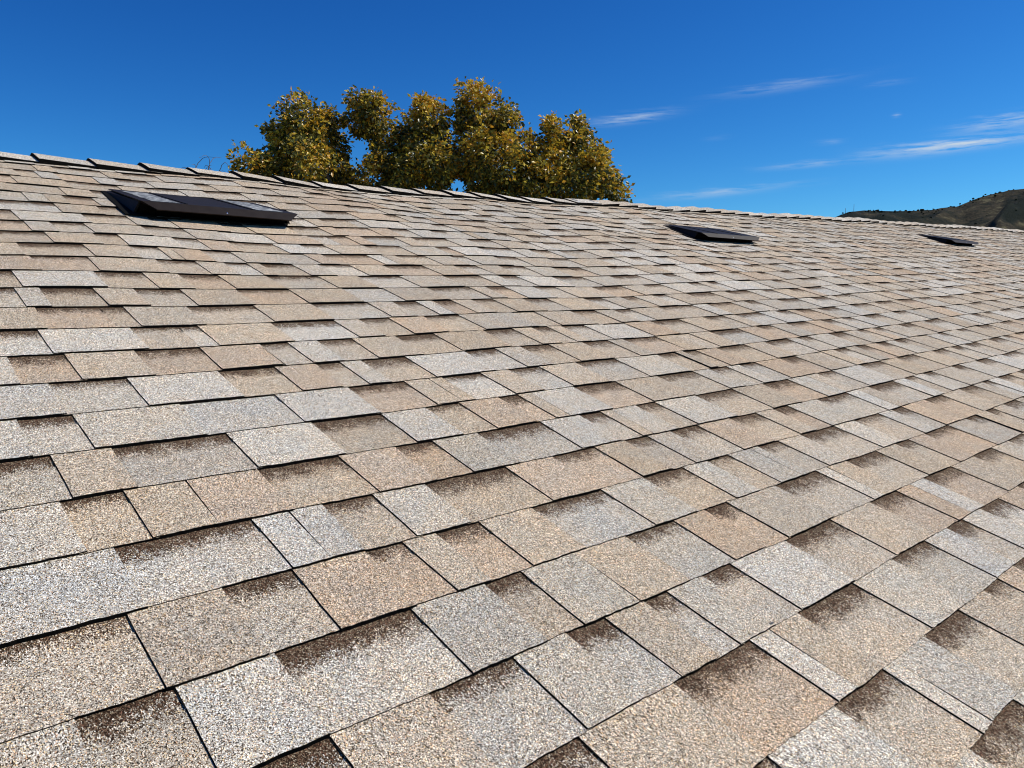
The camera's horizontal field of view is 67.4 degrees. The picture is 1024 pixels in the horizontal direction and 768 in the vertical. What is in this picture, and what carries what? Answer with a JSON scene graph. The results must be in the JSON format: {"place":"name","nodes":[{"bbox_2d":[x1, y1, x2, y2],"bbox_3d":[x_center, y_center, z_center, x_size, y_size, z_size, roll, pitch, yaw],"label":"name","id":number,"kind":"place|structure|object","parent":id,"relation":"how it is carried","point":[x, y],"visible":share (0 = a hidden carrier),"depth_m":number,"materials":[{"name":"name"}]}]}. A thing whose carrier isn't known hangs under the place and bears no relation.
{"place":"outdoors","nodes":[
{"label":"outdoors","id":0,"kind":"place"},
{"bbox_2d":[181,155,227,171],"bbox_3d":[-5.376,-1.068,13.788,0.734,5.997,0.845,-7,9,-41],"label":"bare shrub","id":1,"kind":"object","parent":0,"point":[209,163],"visible":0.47,"depth_m":13.44,"materials":[{"name":"brown plant"}]},
{"bbox_2d":[225,76,635,202],"bbox_3d":[-1.902,-3.426,20.815,10.732,9.024,4.694,-2,7,-10],"label":"tree","id":2,"kind":"object","parent":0,"point":[427,153],"visible":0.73,"depth_m":19.44,"materials":[{"name":"green plant"}]},
{"bbox_2d":[0,152,1023,767],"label":"house","id":3,"kind":"structure","parent":0,"point":[350,476],"depth_m":1.47,"materials":[{"name":"beige"}]},
{"bbox_2d":[101,189,297,225],"bbox_3d":[-1.265,-0.733,3.111,0.665,0.065,0.496,-5,26,-42],"label":"roof vent","id":4,"kind":"object","parent":3,"relation":"on","point":[137,203],"visible":1,"depth_m":2.98,"materials":[{"name":"black metal"}]},
{"bbox_2d":[663,224,758,243],"bbox_3d":[1.383,-1.060,5.341,0.579,0.057,0.432,-2,26,-29],"label":"roof vent","id":5,"kind":"object","parent":3,"relation":"on","point":[704,233],"visible":1,"depth_m":5.23,"materials":[{"name":"black metal"}]},
{"bbox_2d":[918,234,977,245],"bbox_3d":[4.702,-1.566,8.283,0.559,0.055,0.417,-3,26,-31],"label":"roof vent","id":6,"kind":"object","parent":3,"relation":"on","point":[946,240],"visible":1,"depth_m":8.17,"materials":[{"name":"black metal"}]},
{"bbox_2d":[0,0,1023,216],"label":"sky","id":7,"kind":"structure","parent":0,"point":[825,108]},
{"bbox_2d":[837,189,1023,230],"bbox_3d":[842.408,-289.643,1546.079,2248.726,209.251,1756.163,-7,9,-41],"label":"hills","id":8,"kind":"structure","parent":0,"point":[998,210],"depth_m":1471.89,"materials":[{"name":"green plant"}]},
{"bbox_2d":[841,189,1023,223],"bbox_3d":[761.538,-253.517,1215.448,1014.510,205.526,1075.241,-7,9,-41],"label":"hillside brush","id":9,"kind":"object","parent":8,"relation":"on","point":[921,210],"visible":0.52,"depth_m":1606.31,"materials":[{"name":"green plant"}]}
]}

